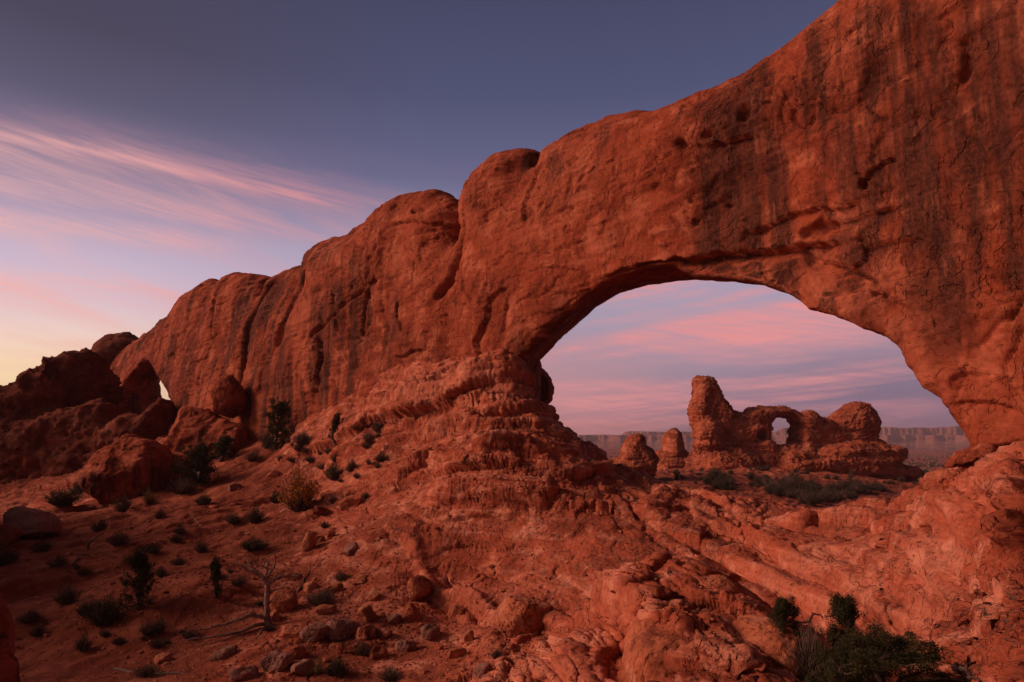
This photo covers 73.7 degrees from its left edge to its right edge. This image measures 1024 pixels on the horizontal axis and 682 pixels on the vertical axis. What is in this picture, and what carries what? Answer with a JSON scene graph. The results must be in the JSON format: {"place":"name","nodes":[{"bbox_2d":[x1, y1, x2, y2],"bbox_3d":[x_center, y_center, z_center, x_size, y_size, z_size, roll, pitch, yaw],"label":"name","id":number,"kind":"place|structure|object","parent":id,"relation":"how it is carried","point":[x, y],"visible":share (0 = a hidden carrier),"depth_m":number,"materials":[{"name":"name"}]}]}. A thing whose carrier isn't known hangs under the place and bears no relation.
{"place":"outdoors","nodes":[
{"label":"outdoors","id":0,"kind":"place"},
{"bbox_2d":[0,0,958,434],"label":"sky","id":1,"kind":"structure","parent":0,"point":[151,151],"materials":[{"name":"blue"}]},
{"bbox_2d":[0,349,1023,681],"bbox_3d":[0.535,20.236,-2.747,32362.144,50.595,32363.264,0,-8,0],"label":"ground","id":2,"kind":"structure","parent":0,"point":[488,409],"depth_m":21.56,"materials":[{"name":"stone"}]},
{"bbox_2d":[0,591,20,681],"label":"boulder","id":3,"kind":"object","parent":2,"relation":"on","point":[9,667],"visible":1,"depth_m":5.05,"materials":[{"name":"stone"}]},
{"bbox_2d":[0,543,21,566],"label":"dark shrub","id":4,"kind":"object","parent":2,"relation":"on","point":[7,557],"visible":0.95,"depth_m":27.83,"materials":[{"name":"green plant"}]},
{"bbox_2d":[0,524,22,549],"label":"boulder","id":5,"kind":"object","parent":2,"relation":"on","point":[9,534],"visible":0.86,"depth_m":32.68,"materials":[{"name":"stone"}]},
{"bbox_2d":[13,609,45,623],"bbox_3d":[-14.675,8.361,20.745,0.955,0.437,0.894,-6,-10,37],"label":"sagebrush","id":6,"kind":"object","parent":2,"relation":"on","point":[25,619],"visible":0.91,"depth_m":20.64,"materials":[{"name":"green plant"}]},
{"bbox_2d":[3,506,62,537],"bbox_3d":[-24.758,9.350,35.025,2.890,1.649,1.873,0,-8,0],"label":"boulder","id":7,"kind":"object","parent":2,"relation":"on","point":[31,522],"visible":0.88,"depth_m":34.72,"materials":[{"name":"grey stone"}]},
{"bbox_2d":[27,623,48,636],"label":"bare shrub","id":8,"kind":"object","parent":2,"relation":"on","point":[40,630],"visible":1,"depth_m":19.87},
{"bbox_2d":[29,538,54,552],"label":"sagebrush","id":9,"kind":"object","parent":2,"relation":"on","point":[46,547],"visible":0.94,"depth_m":29.68,"materials":[{"name":"green plant"}]},
{"bbox_2d":[45,553,70,567],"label":"sagebrush","id":10,"kind":"object","parent":2,"relation":"on","point":[57,562],"visible":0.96,"depth_m":26.86,"materials":[{"name":"green plant"}]},
{"bbox_2d":[0,347,124,420],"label":"rock crag","id":11,"kind":"structure","parent":2,"relation":"on","point":[68,379],"depth_m":71.79,"materials":[{"name":"stone"}]},
{"bbox_2d":[41,484,86,506],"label":"dark shrub","id":12,"kind":"object","parent":2,"relation":"on","point":[60,499],"visible":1,"depth_m":43.19,"materials":[{"name":"green plant"}]},
{"bbox_2d":[50,581,86,604],"bbox_3d":[-14.577,8.303,22.490,0.881,0.836,1.029,-7,-11,43],"label":"sagebrush","id":13,"kind":"object","parent":2,"relation":"on","point":[65,598],"visible":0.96,"depth_m":22.36,"materials":[{"name":"green plant"}]},
{"bbox_2d":[72,631,93,651],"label":"sagebrush","id":14,"kind":"object","parent":2,"relation":"on","point":[85,647],"visible":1,"depth_m":18.50,"materials":[{"name":"green plant"}]},
{"bbox_2d":[72,596,99,616],"bbox_3d":[-12.979,8.128,20.940,0.924,0.636,0.917,4,-8,-24],"label":"bare shrub","id":15,"kind":"object","parent":2,"relation":"on","point":[88,605],"visible":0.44,"depth_m":20.82,"materials":[{"name":"plant"}]},
{"bbox_2d":[0,397,175,483],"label":"rock crag","id":16,"kind":"structure","parent":2,"relation":"on","point":[60,442],"depth_m":64.33,"materials":[{"name":"stone"}]},
{"bbox_2d":[89,516,108,532],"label":"sagebrush","id":17,"kind":"object","parent":2,"relation":"on","point":[100,525],"visible":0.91,"depth_m":34.96,"materials":[{"name":"green plant"}]},
{"bbox_2d":[78,592,128,626],"bbox_3d":[-12.188,7.996,20.418,1.310,1.033,1.308,0,-8,2],"label":"dark shrub","id":18,"kind":"object","parent":2,"relation":"on","point":[106,612],"visible":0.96,"depth_m":20.20,"materials":[{"name":"green plant"}]},
{"bbox_2d":[91,332,137,365],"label":"rock dome","id":19,"kind":"object","parent":2,"relation":"on","point":[111,346],"visible":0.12,"depth_m":93.48,"materials":[{"name":"stone"}]},
{"bbox_2d":[103,531,132,545],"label":"sagebrush","id":20,"kind":"object","parent":2,"relation":"on","point":[115,540],"visible":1,"depth_m":30.17,"materials":[{"name":"green plant"}]},
{"bbox_2d":[111,494,133,511],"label":"sagebrush","id":21,"kind":"object","parent":2,"relation":"on","point":[123,506],"visible":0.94,"depth_m":41.06,"materials":[{"name":"green plant"}]},
{"bbox_2d":[77,433,173,504],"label":"boulder","id":22,"kind":"object","parent":2,"relation":"on","point":[131,466],"visible":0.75,"depth_m":45.66,"materials":[{"name":"stone"}]},
{"bbox_2d":[116,544,157,614],"bbox_3d":[-11.482,7.329,20.786,1.118,2.245,1.431,-3,-8,21],"label":"juniper","id":23,"kind":"object","parent":2,"relation":"on","point":[139,564],"visible":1,"depth_m":20.72,"materials":[{"name":"green plant"}]},
{"bbox_2d":[130,664,161,677],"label":"sagebrush","id":24,"kind":"object","parent":2,"relation":"on","point":[148,671],"visible":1,"depth_m":16.70,"materials":[{"name":"green plant"}]},
{"bbox_2d":[139,620,156,635],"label":"bare shrub","id":25,"kind":"object","parent":2,"relation":"on","point":[147,631],"visible":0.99,"depth_m":19.23,"materials":[{"name":"plant"}]},
{"bbox_2d":[143,487,157,503],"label":"yellow shrub","id":26,"kind":"object","parent":2,"relation":"on","point":[148,499],"visible":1,"depth_m":43.62,"materials":[{"name":"green plant"}]},
{"bbox_2d":[141,543,162,552],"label":"sagebrush","id":27,"kind":"object","parent":2,"relation":"on","point":[154,548],"visible":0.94,"depth_m":29.91,"materials":[{"name":"green plant"}]},
{"bbox_2d":[148,617,167,633],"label":"sagebrush","id":28,"kind":"object","parent":2,"relation":"on","point":[160,629],"visible":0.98,"depth_m":19.45,"materials":[{"name":"green plant"}]},
{"bbox_2d":[113,667,208,678],"bbox_3d":[-8.634,8.105,16.718,3.361,0.392,0.325,-3,-8,23],"label":"fallen branch","id":29,"kind":"object","parent":2,"relation":"on","point":[127,671],"visible":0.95,"depth_m":16.66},
{"bbox_2d":[153,652,171,664],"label":"stone","id":30,"kind":"object","parent":2,"relation":"on","point":[162,658],"visible":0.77,"depth_m":17.60,"materials":[{"name":"stone"}]},
{"bbox_2d":[163,474,201,494],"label":"bare shrub","id":31,"kind":"object","parent":2,"relation":"on","point":[185,486],"visible":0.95,"depth_m":44.93,"materials":[{"name":"plant"}]},
{"bbox_2d":[167,449,204,486],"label":"boulder","id":32,"kind":"object","parent":2,"relation":"on","point":[174,455],"visible":0.15,"depth_m":48.23,"materials":[{"name":"stone"}]},
{"bbox_2d":[182,627,198,639],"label":"bare shrub","id":33,"kind":"object","parent":2,"relation":"on","point":[187,634],"visible":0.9,"depth_m":19.21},
{"bbox_2d":[170,443,219,486],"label":"juniper","id":34,"kind":"object","parent":2,"relation":"on","point":[196,468],"visible":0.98,"depth_m":45.95,"materials":[{"name":"green plant"}]},
{"bbox_2d":[193,540,207,552],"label":"shrub","id":35,"kind":"object","parent":2,"relation":"on","point":[201,548],"visible":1,"depth_m":28.16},
{"bbox_2d":[195,492,211,504],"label":"dark shrub","id":36,"kind":"object","parent":2,"relation":"on","point":[203,500],"visible":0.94,"depth_m":39.57,"materials":[{"name":"green plant"}]},
{"bbox_2d":[161,406,250,456],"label":"boulder","id":37,"kind":"object","parent":2,"relation":"on","point":[194,426],"visible":0.66,"depth_m":54.51,"materials":[{"name":"stone"}]},
{"bbox_2d":[210,374,248,417],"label":"boulder","id":38,"kind":"object","parent":37,"relation":"on","point":[229,396],"visible":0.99,"depth_m":56.05,"materials":[{"name":"stone"}]},
{"bbox_2d":[208,555,225,598],"bbox_3d":[-9.218,7.490,21.342,0.611,1.627,0.655,-3,-8,23],"label":"juniper","id":39,"kind":"object","parent":2,"relation":"on","point":[215,572],"visible":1,"depth_m":21.36,"materials":[{"name":"green plant"}]},
{"bbox_2d":[209,645,237,660],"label":"stone","id":40,"kind":"object","parent":2,"relation":"on","point":[224,652],"visible":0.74,"depth_m":17.33,"materials":[{"name":"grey stone"}]},
{"bbox_2d":[213,433,237,461],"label":"juniper","id":41,"kind":"object","parent":2,"relation":"on","point":[224,442],"visible":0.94,"depth_m":52.23,"materials":[{"name":"green plant"}]},
{"bbox_2d":[180,546,301,642],"bbox_3d":[-7.633,7.166,19.302,2.740,2.608,2.084,0,-8,0],"label":"dead tree","id":42,"kind":"object","parent":2,"relation":"on","point":[266,617],"visible":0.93,"depth_m":19.73,"materials":[{"name":"brown wood"}]},
{"bbox_2d":[228,665,259,680],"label":"stone","id":43,"kind":"object","parent":2,"relation":"on","point":[244,673],"visible":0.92,"depth_m":15.94,"materials":[{"name":"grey stone"}]},
{"bbox_2d":[242,450,261,461],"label":"sagebrush","id":44,"kind":"object","parent":2,"relation":"on","point":[253,456],"visible":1,"depth_m":49.36,"materials":[{"name":"green plant"}]},
{"bbox_2d":[244,505,264,523],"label":"dark shrub","id":45,"kind":"object","parent":2,"relation":"on","point":[254,516],"visible":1,"depth_m":33.68,"materials":[{"name":"green plant"}]},
{"bbox_2d":[239,538,271,550],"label":"dark shrub","id":46,"kind":"object","parent":2,"relation":"on","point":[253,545],"visible":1,"depth_m":27.96,"materials":[{"name":"green plant"}]},
{"bbox_2d":[260,651,292,673],"bbox_3d":[-5.662,7.793,16.495,0.722,0.521,0.608,-3,-8,23],"label":"stone","id":47,"kind":"object","parent":2,"relation":"on","point":[276,661],"visible":0.9,"depth_m":16.33,"materials":[{"name":"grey stone"}]},
{"bbox_2d":[259,397,298,449],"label":"juniper","id":48,"kind":"object","parent":2,"relation":"on","point":[281,409],"visible":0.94,"depth_m":50.94,"materials":[{"name":"green plant"}]},
{"bbox_2d":[269,589,297,613],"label":"boulder","id":49,"kind":"object","parent":2,"relation":"on","point":[286,600],"visible":0.78,"depth_m":20.68,"materials":[{"name":"stone"}]},
{"bbox_2d":[279,624,302,639],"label":"stone","id":50,"kind":"object","parent":2,"relation":"on","point":[289,631],"visible":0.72,"depth_m":18.23,"materials":[{"name":"stone"}]},
{"bbox_2d":[283,644,306,659],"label":"stone","id":51,"kind":"object","parent":2,"relation":"on","point":[298,651],"visible":0.68,"depth_m":17.01,"materials":[{"name":"stone"}]},
{"bbox_2d":[274,460,323,512],"bbox_3d":[-10.459,7.261,34.031,2.164,2.615,2.182,6,-10,-37],"label":"autumn shrub","id":52,"kind":"object","parent":2,"relation":"on","point":[301,498],"visible":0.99,"depth_m":33.77,"materials":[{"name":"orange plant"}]},
{"bbox_2d":[291,428,310,445],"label":"shrub","id":53,"kind":"object","parent":2,"relation":"on","point":[301,439],"visible":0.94,"depth_m":45.40,"materials":[{"name":"plant"}]},
{"bbox_2d":[290,659,314,675],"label":"stone","id":54,"kind":"object","parent":2,"relation":"on","point":[303,667],"visible":0.9,"depth_m":16.20,"materials":[{"name":"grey stone"}]},
{"bbox_2d":[301,532,317,552],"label":"boulder","id":55,"kind":"object","parent":2,"relation":"on","point":[309,541],"visible":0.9,"depth_m":26.56,"materials":[{"name":"stone"}]},
{"bbox_2d":[303,581,318,592],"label":"stone","id":56,"kind":"object","parent":2,"relation":"on","point":[309,586],"visible":0.79,"depth_m":22.94,"materials":[{"name":"stone"}]},
{"bbox_2d":[299,622,328,642],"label":"stone","id":57,"kind":"object","parent":2,"relation":"on","point":[316,632],"visible":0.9,"depth_m":18.02,"materials":[{"name":"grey stone"}]},
{"bbox_2d":[311,654,322,674],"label":"yellow shrub","id":58,"kind":"object","parent":2,"relation":"on","point":[318,670],"visible":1,"depth_m":16.23,"materials":[{"name":"green plant"}]},
{"bbox_2d":[312,506,328,515],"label":"stone","id":59,"kind":"object","parent":2,"relation":"on","point":[320,510],"visible":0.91,"depth_m":32.19,"materials":[{"name":"stone"}]},
{"bbox_2d":[303,587,338,606],"bbox_3d":[-5.855,7.835,20.998,1.072,0.595,1.080,6,-10,-38],"label":"bare shrub","id":60,"kind":"object","parent":2,"relation":"on","point":[320,598],"visible":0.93,"depth_m":20.89,"materials":[{"name":"plant"}]},
{"bbox_2d":[314,604,337,613],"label":"stone","id":61,"kind":"object","parent":2,"relation":"on","point":[325,609],"visible":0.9,"depth_m":20.10,"materials":[{"name":"stone"}]},
{"bbox_2d":[323,460,343,480],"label":"dark shrub","id":62,"kind":"object","parent":2,"relation":"on","point":[331,473],"visible":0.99,"depth_m":37.21,"materials":[{"name":"green plant"}]},
{"bbox_2d":[323,583,343,594],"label":"stone","id":63,"kind":"object","parent":2,"relation":"on","point":[335,587],"visible":0.45,"depth_m":21.77,"materials":[{"name":"stone"}]},
{"bbox_2d":[327,411,342,445],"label":"juniper","id":64,"kind":"object","parent":2,"relation":"on","point":[336,419],"visible":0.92,"depth_m":43.13,"materials":[{"name":"green plant"}]},
{"bbox_2d":[325,655,350,677],"bbox_3d":[-4.143,7.660,16.102,0.610,0.540,0.657,-3,-8,24],"label":"dark shrub","id":65,"kind":"object","parent":2,"relation":"on","point":[336,668],"visible":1,"depth_m":16.04,"materials":[{"name":"green plant"}]},
{"bbox_2d":[326,619,359,641],"bbox_3d":[-4.620,7.831,18.570,0.933,0.614,0.720,4,-9,-26],"label":"stone","id":66,"kind":"object","parent":2,"relation":"on","point":[341,629],"visible":0.89,"depth_m":18.28,"materials":[{"name":"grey stone"}]},
{"bbox_2d":[336,640,362,654],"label":"stone","id":67,"kind":"object","parent":2,"relation":"on","point":[346,647],"visible":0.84,"depth_m":17.35,"materials":[{"name":"stone"}]},
{"bbox_2d":[339,494,361,510],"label":"stone","id":68,"kind":"object","parent":2,"relation":"on","point":[345,503],"visible":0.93,"depth_m":32.09,"materials":[{"name":"stone"}]},
{"bbox_2d":[343,542,357,557],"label":"stone","id":69,"kind":"object","parent":2,"relation":"on","point":[350,549],"visible":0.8,"depth_m":24.73,"materials":[{"name":"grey stone"}]},
{"bbox_2d":[354,642,369,656],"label":"sagebrush","id":70,"kind":"object","parent":2,"relation":"on","point":[362,652],"visible":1,"depth_m":17.18,"materials":[{"name":"green plant"}]},
{"bbox_2d":[355,624,375,640],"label":"stone","id":71,"kind":"object","parent":2,"relation":"on","point":[366,632],"visible":0.84,"depth_m":18.11,"materials":[{"name":"stone"}]},
{"bbox_2d":[356,604,376,622],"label":"stone","id":72,"kind":"object","parent":2,"relation":"on","point":[366,613],"visible":0.85,"depth_m":19.40,"materials":[{"name":"stone"}]},
{"bbox_2d":[366,590,378,600],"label":"stone","id":73,"kind":"object","parent":2,"relation":"on","point":[372,595],"visible":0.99,"depth_m":20.96,"materials":[{"name":"stone"}]},
{"bbox_2d":[368,646,387,659],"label":"stone","id":74,"kind":"object","parent":2,"relation":"on","point":[378,653],"visible":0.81,"depth_m":17.07,"materials":[{"name":"stone"}]},
{"bbox_2d":[375,627,392,638],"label":"stone","id":75,"kind":"object","parent":2,"relation":"on","point":[385,632],"visible":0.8,"depth_m":18.32,"materials":[{"name":"stone"}]},
{"bbox_2d":[376,665,402,681],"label":"shrub","id":76,"kind":"object","parent":2,"relation":"on","point":[391,674],"visible":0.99,"depth_m":15.90,"materials":[{"name":"plant"}]},
{"bbox_2d":[386,613,400,624],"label":"stone","id":77,"kind":"object","parent":2,"relation":"on","point":[394,619],"visible":1,"depth_m":19.51,"materials":[{"name":"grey stone"}]},
{"bbox_2d":[395,639,416,652],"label":"stone","id":78,"kind":"object","parent":2,"relation":"on","point":[402,645],"visible":0.8,"depth_m":17.62,"materials":[{"name":"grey stone"}]},
{"bbox_2d":[399,603,420,622],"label":"stone","id":79,"kind":"object","parent":2,"relation":"on","point":[410,612],"visible":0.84,"depth_m":19.68,"materials":[{"name":"stone"}]},
{"bbox_2d":[407,575,431,600],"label":"boulder","id":80,"kind":"object","parent":2,"relation":"on","point":[419,587],"visible":0.95,"depth_m":21.20,"materials":[{"name":"stone"}]},
{"bbox_2d":[420,624,439,639],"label":"stone","id":81,"kind":"object","parent":2,"relation":"on","point":[430,631],"visible":1,"depth_m":18.61,"materials":[{"name":"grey stone"}]},
{"bbox_2d":[448,604,465,621],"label":"stone","id":82,"kind":"object","parent":2,"relation":"on","point":[455,610],"visible":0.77,"depth_m":20.10,"materials":[{"name":"stone"}]},
{"bbox_2d":[447,647,466,658],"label":"stone","id":83,"kind":"object","parent":2,"relation":"on","point":[456,652],"visible":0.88,"depth_m":16.88,"materials":[{"name":"stone"}]},
{"bbox_2d":[472,662,492,677],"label":"stone","id":84,"kind":"object","parent":2,"relation":"on","point":[480,669],"visible":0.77,"depth_m":11.06,"materials":[{"name":"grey stone"}]},
{"bbox_2d":[1,438,1023,681],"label":"rubble","id":85,"kind":"object","parent":2,"relation":"on","point":[379,641],"visible":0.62,"depth_m":20.18,"materials":[{"name":"stone"}]},
{"bbox_2d":[493,595,553,637],"bbox_3d":[0.295,7.266,17.818,1.604,1.150,1.051,0,-8,0],"label":"boulder","id":86,"kind":"object","parent":2,"relation":"on","point":[513,615],"visible":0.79,"depth_m":17.48,"materials":[{"name":"stone"}]},
{"bbox_2d":[110,0,1023,445],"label":"sandstone arch","id":87,"kind":"structure","parent":2,"relation":"on","point":[858,162],"depth_m":29.49,"materials":[{"name":"stone"}]},
{"bbox_2d":[608,433,659,475],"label":"rock butte","id":88,"kind":"object","parent":2,"relation":"on","point":[637,453],"visible":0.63,"depth_m":110.92,"materials":[{"name":"stone"}]},
{"bbox_2d":[622,613,694,681],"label":"boulder","id":89,"kind":"object","parent":2,"relation":"on","point":[647,641],"visible":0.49,"depth_m":8.90,"materials":[{"name":"stone"}]},
{"bbox_2d":[655,428,688,469],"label":"rock dome","id":90,"kind":"object","parent":2,"relation":"on","point":[672,452],"visible":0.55,"depth_m":159.36,"materials":[{"name":"stone"}]},
{"bbox_2d":[698,574,740,593],"bbox_3d":[3.246,4.250,11.127,1.033,0.841,0.992,0,-8,0],"label":"boulder","id":91,"kind":"object","parent":2,"relation":"on","point":[719,581],"visible":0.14,"depth_m":10.92,"materials":[{"name":"stone"}]},
{"bbox_2d":[717,477,736,490],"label":"dark shrub","id":92,"kind":"object","parent":2,"relation":"on","point":[722,485],"visible":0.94,"depth_m":95.86,"materials":[{"name":"green plant"}]},
{"bbox_2d":[732,615,807,678],"bbox_3d":[3.313,4.545,9.273,1.651,1.480,1.608,0,-8,0],"label":"boulder","id":93,"kind":"object","parent":2,"relation":"on","point":[755,629],"visible":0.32,"depth_m":8.98,"materials":[{"name":"stone"}]},
{"bbox_2d":[606,452,952,479],"bbox_3d":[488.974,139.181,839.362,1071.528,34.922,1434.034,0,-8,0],"label":"desert scrub","id":94,"kind":"object","parent":2,"relation":"on","point":[928,466],"visible":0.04,"depth_m":729.92,"materials":[{"name":"green plant"}]},
{"bbox_2d":[765,594,813,646],"bbox_3d":[3.731,3.873,9.155,0.686,0.917,0.682,-4,-9,29],"label":"juniper","id":95,"kind":"object","parent":2,"relation":"on","point":[783,608],"visible":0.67,"depth_m":9.16,"materials":[{"name":"green plant"}]},
{"bbox_2d":[683,375,924,481],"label":"turret rock","id":96,"kind":"object","parent":2,"relation":"on","point":[844,438],"visible":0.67,"depth_m":134.06,"materials":[{"name":"stone"}]},
{"bbox_2d":[781,615,837,681],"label":"bare shrub","id":97,"kind":"object","parent":2,"relation":"on","point":[808,664],"visible":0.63,"depth_m":8.56,"materials":[{"name":"plant"}]},
{"bbox_2d":[802,492,820,505],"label":"dark shrub","id":98,"kind":"object","parent":2,"relation":"on","point":[811,501],"visible":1,"depth_m":78.06,"materials":[{"name":"green plant"}]},
{"bbox_2d":[803,639,878,681],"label":"juniper","id":99,"kind":"object","parent":2,"relation":"on","point":[851,666],"visible":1,"depth_m":7.35,"materials":[{"name":"green plant"}]},
{"bbox_2d":[815,591,871,651],"bbox_3d":[4.519,4.026,9.233,0.785,1.246,0.791,-4,-9,25],"label":"juniper","id":100,"kind":"object","parent":2,"relation":"on","point":[843,610],"visible":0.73,"depth_m":9.33,"materials":[{"name":"green plant"}]},
{"bbox_2d":[822,619,970,681],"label":"juniper","id":101,"kind":"object","parent":2,"relation":"on","point":[881,653],"visible":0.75,"depth_m":7.75,"materials":[{"name":"green plant"}]},
{"bbox_2d":[919,467,967,489],"bbox_3d":[13.613,4.558,20.714,1.671,1.521,2.571,0,-8,0],"label":"boulder","id":102,"kind":"object","parent":2,"relation":"on","point":[939,478],"visible":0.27,"depth_m":20.64,"materials":[{"name":"stone"}]},
{"bbox_2d":[951,660,980,681],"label":"fallen log","id":103,"kind":"object","parent":2,"relation":"on","point":[959,669],"visible":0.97,"depth_m":7.18,"materials":[{"name":"wood"}]},
{"bbox_2d":[944,442,1001,468],"bbox_3d":[15.188,3.714,21.183,3.042,1.147,1.950,3,-8,-23],"label":"boulder","id":104,"kind":"object","parent":2,"relation":"on","point":[968,457],"visible":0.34,"depth_m":20.89,"materials":[{"name":"stone"}]},
{"bbox_2d":[622,431,774,434],"bbox_3d":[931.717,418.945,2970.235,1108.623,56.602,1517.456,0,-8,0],"label":"mesa","id":105,"kind":"structure","parent":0,"point":[649,433],"depth_m":3177.72,"materials":[{"name":"stone"}]},
{"bbox_2d":[577,435,969,450],"bbox_3d":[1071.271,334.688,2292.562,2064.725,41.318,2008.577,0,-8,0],"label":"mesa","id":106,"kind":"structure","parent":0,"point":[942,442],"depth_m":2144.71,"materials":[{"name":"stone"}]},
{"bbox_2d":[773,426,964,441],"bbox_3d":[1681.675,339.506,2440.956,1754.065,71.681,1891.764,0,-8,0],"label":"mesa","id":107,"kind":"structure","parent":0,"point":[955,430],"depth_m":2522.02,"materials":[{"name":"stone"}]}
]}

